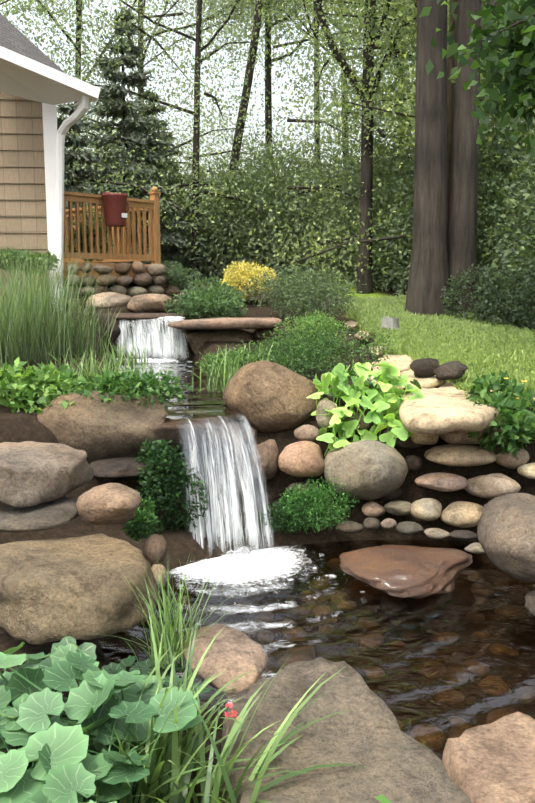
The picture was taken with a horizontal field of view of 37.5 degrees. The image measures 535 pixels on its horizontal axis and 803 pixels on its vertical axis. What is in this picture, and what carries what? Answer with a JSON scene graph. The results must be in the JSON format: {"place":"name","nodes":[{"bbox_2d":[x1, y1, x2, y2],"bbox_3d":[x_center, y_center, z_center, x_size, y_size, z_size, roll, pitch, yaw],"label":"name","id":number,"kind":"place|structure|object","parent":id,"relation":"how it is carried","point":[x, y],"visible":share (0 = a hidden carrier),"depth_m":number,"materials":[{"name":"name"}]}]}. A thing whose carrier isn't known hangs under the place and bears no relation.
{"place":"outdoors","nodes":[
{"label":"outdoors","id":0,"kind":"place"},
{"bbox_2d":[63,261,182,306],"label":"stone wall","id":1,"kind":"structure","parent":0,"point":[155,276],"depth_m":11.14,"materials":[{"name":"brown stone"}]},
{"bbox_2d":[112,359,239,419],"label":"stream water","id":2,"kind":"structure","parent":0,"point":[203,403],"depth_m":6.39,"materials":[{"name":"liquid"}]},
{"bbox_2d":[115,316,188,360],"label":"waterfall","id":3,"kind":"structure","parent":2,"relation":"on","point":[163,348],"depth_m":9.22,"materials":[{"name":"white liquid"}]},
{"bbox_2d":[0,0,517,200],"label":"sky","id":4,"kind":"structure","parent":0,"point":[276,99],"materials":[{"name":"white"}]},
{"bbox_2d":[0,276,534,802],"bbox_3d":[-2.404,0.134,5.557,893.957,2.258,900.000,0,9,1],"label":"terrain","id":5,"kind":"structure","parent":0,"point":[184,548],"depth_m":5.46,"materials":[{"name":"soil"}]},
{"bbox_2d":[0,13,100,313],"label":"house","id":6,"kind":"structure","parent":5,"relation":"on","point":[37,85],"depth_m":9.98,"materials":[{"name":"beige wood"}]},
{"bbox_2d":[0,662,169,801],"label":"plant stems","id":7,"kind":"object","parent":5,"relation":"on","point":[71,723],"visible":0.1,"depth_m":2.36,"materials":[{"name":"green plant"}]},
{"bbox_2d":[57,101,128,287],"bbox_3d":[-3.571,-3.646,14.151,1.849,3.344,2.114,0,9,1],"label":"conifer","id":8,"kind":"object","parent":5,"relation":"on","point":[75,141],"visible":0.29,"depth_m":13.85,"materials":[{"name":"green plant"}]},
{"bbox_2d":[39,187,160,278],"bbox_3d":[-3.530,-2.539,11.974,3.345,1.350,2.140,7,11,39],"label":"deck railing","id":9,"kind":"object","parent":5,"relation":"on","point":[121,237],"visible":0.42,"depth_m":11.28,"materials":[{"name":"brown wood"}]},
{"bbox_2d":[102,192,128,226],"bbox_3d":[-2.123,-2.666,10.904,0.393,0.470,0.370,0,9,1],"label":"bucket on rail","id":10,"kind":"object","parent":9,"relation":"on","point":[116,207],"visible":1,"depth_m":10.78,"materials":[{"name":"red plastic"}]},
{"bbox_2d":[0,636,211,802],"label":"broad-leaved plant","id":11,"kind":"object","parent":5,"relation":"on","point":[68,768],"visible":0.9,"depth_m":2.22,"materials":[{"name":"green plant"}]},
{"bbox_2d":[73,5,194,283],"bbox_3d":[-2.649,-4.786,14.961,2.540,5.120,2.686,0,9,1],"label":"tall conifer","id":12,"kind":"object","parent":5,"relation":"on","point":[114,101],"visible":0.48,"depth_m":14.65,"materials":[{"name":"green plant"}]},
{"bbox_2d":[1,0,309,168],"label":"slender tree","id":13,"kind":"object","parent":5,"relation":"on","point":[78,9],"visible":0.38,"depth_m":21.34,"materials":[{"name":"green plant"}]},
{"bbox_2d":[0,360,322,692],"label":"boulders","id":14,"kind":"object","parent":5,"relation":"on","point":[75,588],"visible":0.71,"depth_m":3.83,"materials":[{"name":"stone"}]},
{"bbox_2d":[0,0,337,146],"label":"slender tree","id":15,"kind":"object","parent":5,"relation":"on","point":[212,16],"visible":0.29,"depth_m":18.29,"materials":[{"name":"green plant"}]},
{"bbox_2d":[135,89,205,275],"bbox_3d":[-2.300,-4.504,16.499,2.324,3.825,2.268,0,9,1],"label":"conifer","id":16,"kind":"object","parent":5,"relation":"on","point":[152,110],"visible":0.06,"depth_m":16.20,"materials":[{"name":"green plant"}]},
{"bbox_2d":[0,0,343,281],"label":"slender tree","id":17,"kind":"object","parent":5,"relation":"on","point":[196,137],"visible":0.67,"depth_m":14.86,"materials":[{"name":"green plant"}]},
{"bbox_2d":[0,235,363,802],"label":"grasses","id":18,"kind":"object","parent":5,"relation":"on","point":[21,324],"visible":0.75,"depth_m":3.08,"materials":[{"name":"green plant"}]},
{"bbox_2d":[177,413,275,556],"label":"waterfall","id":19,"kind":"structure","parent":5,"relation":"on","point":[233,522],"depth_m":5.14,"materials":[{"name":"white liquid"}]},
{"bbox_2d":[220,261,280,299],"bbox_3d":[-0.263,-1.873,12.189,0.952,0.629,1.068,0,9,1],"label":"yellow shrub","id":20,"kind":"object","parent":5,"relation":"on","point":[236,278],"visible":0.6,"depth_m":11.97,"materials":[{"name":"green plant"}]},
{"bbox_2d":[163,0,353,274],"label":"slender tree","id":21,"kind":"object","parent":5,"relation":"on","point":[250,63],"visible":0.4,"depth_m":16.14,"materials":[{"name":"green plant"}]},
{"bbox_2d":[0,0,534,291],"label":"woodland canopy","id":22,"kind":"object","parent":5,"relation":"on","point":[400,104],"visible":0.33,"depth_m":14.04,"materials":[{"name":"green plant"}]},
{"bbox_2d":[0,207,534,543],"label":"shrubs","id":23,"kind":"object","parent":5,"relation":"on","point":[24,388],"visible":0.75,"depth_m":5.53,"materials":[{"name":"green plant"}]},
{"bbox_2d":[159,0,413,253],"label":"slender tree","id":24,"kind":"object","parent":5,"relation":"on","point":[268,61],"visible":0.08,"depth_m":18.84,"materials":[{"name":"brown plant"}]},
{"bbox_2d":[86,292,502,444],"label":"flat rocks","id":25,"kind":"object","parent":5,"relation":"on","point":[423,367],"visible":0.44,"depth_m":9.03,"materials":[{"name":"stone"}]},
{"bbox_2d":[64,89,534,325],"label":"woodland understorey","id":26,"kind":"object","parent":5,"relation":"on","point":[518,252],"visible":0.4,"depth_m":15.09,"materials":[{"name":"green plant"}]},
{"bbox_2d":[191,0,414,160],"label":"slender tree","id":27,"kind":"object","parent":5,"relation":"on","point":[346,118],"depth_m":22.35,"materials":[{"name":"green plant"}]},
{"bbox_2d":[112,313,499,434],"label":"flat stones","id":28,"kind":"object","parent":5,"relation":"on","point":[446,407],"visible":0.65,"depth_m":5.62,"materials":[{"name":"beige stone"}]},
{"bbox_2d":[173,0,447,159],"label":"slender tree","id":29,"kind":"object","parent":5,"relation":"on","point":[308,33],"visible":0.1,"depth_m":18.24,"materials":[{"name":"green plant"}]},
{"bbox_2d":[205,0,485,259],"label":"slender tree","id":30,"kind":"object","parent":5,"relation":"on","point":[315,68],"visible":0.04,"depth_m":16.52,"materials":[{"name":"brown plant"}]},
{"bbox_2d":[270,0,448,108],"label":"slender tree","id":31,"kind":"object","parent":5,"relation":"on","point":[360,36],"visible":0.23,"depth_m":14.47,"materials":[{"name":"green plant"}]},
{"bbox_2d":[313,0,416,293],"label":"slender tree","id":32,"kind":"object","parent":5,"relation":"on","point":[366,276],"visible":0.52,"depth_m":13.29,"materials":[{"name":"brown plant"}]},
{"bbox_2d":[306,360,423,455],"bbox_3d":[0.706,0.095,5.679,0.863,0.764,0.817,0,9,1],"label":"sweet potato vine","id":33,"kind":"object","parent":5,"relation":"on","point":[388,405],"depth_m":5.55,"materials":[{"name":"green plant"}]},
{"bbox_2d":[218,657,534,802],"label":"boulders","id":34,"kind":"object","parent":5,"relation":"on","point":[493,762],"depth_m":2.36,"materials":[{"name":"stone"}]},
{"bbox_2d":[224,378,534,802],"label":"flowers","id":35,"kind":"object","parent":5,"relation":"on","point":[382,798],"visible":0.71,"depth_m":2.36,"materials":[{"name":"plant"}]},
{"bbox_2d":[381,317,399,329],"bbox_3d":[1.485,-0.878,9.459,0.469,0.273,0.452,-8,12,-43],"label":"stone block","id":36,"kind":"object","parent":5,"relation":"on","point":[388,322],"visible":0.35,"depth_m":9.38,"materials":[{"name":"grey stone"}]},
{"bbox_2d":[278,399,534,553],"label":"stones","id":37,"kind":"object","parent":5,"relation":"on","point":[368,469],"visible":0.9,"depth_m":5.29,"materials":[{"name":"grey stone"}]},
{"bbox_2d":[405,0,451,316],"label":"tree trunk","id":38,"kind":"object","parent":5,"relation":"on","point":[429,276],"visible":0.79,"depth_m":10.40,"materials":[{"name":"brown plant"}]},
{"bbox_2d":[339,294,534,395],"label":"lawn grass","id":39,"kind":"structure","parent":5,"relation":"on","point":[475,346],"depth_m":8.66,"materials":[{"name":"green plant"}]},
{"bbox_2d":[447,0,455,234],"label":"tree trunk","id":40,"kind":"object","parent":5,"relation":"on","point":[450,66],"visible":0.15,"depth_m":10.77,"materials":[{"name":"plant"}]},
{"bbox_2d":[447,0,498,314],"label":"tree trunk","id":41,"kind":"object","parent":5,"relation":"on","point":[462,232],"visible":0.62,"depth_m":10.54,"materials":[{"name":"brown plant"}]},
{"bbox_2d":[440,261,534,329],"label":"hedge","id":42,"kind":"object","parent":5,"relation":"on","point":[521,297],"visible":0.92,"depth_m":9.89,"materials":[{"name":"green plant"}]},
{"bbox_2d":[99,540,534,754],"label":"pond water","id":43,"kind":"structure","parent":0,"point":[435,671],"depth_m":4.02,"materials":[{"name":"brown liquid"}]},
{"bbox_2d":[116,358,363,624],"bbox_3d":[-0.448,0.309,6.840,1.680,0.927,5.651,-2,9,-15],"label":"water foam","id":44,"kind":"object","parent":43,"relation":"on","point":[232,567],"visible":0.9,"depth_m":4.97,"materials":[{"name":"white"}]},
{"bbox_2d":[339,545,472,597],"bbox_3d":[0.806,0.988,4.740,0.694,0.185,0.779,7,11,37],"label":"rock","id":45,"kind":"object","parent":43,"relation":"in","point":[403,571],"visible":1,"depth_m":4.56,"materials":[{"name":"brown stone"}]},
{"bbox_2d":[477,493,534,615],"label":"boulder","id":46,"kind":"object","parent":43,"relation":"on","point":[506,530],"visible":1,"depth_m":4.16,"materials":[{"name":"stone"}]},
{"bbox_2d":[406,0,534,167],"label":"tree foliage","id":47,"kind":"object","parent":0,"point":[516,57],"visible":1,"depth_m":6.70,"materials":[{"name":"green plant"}]}
]}

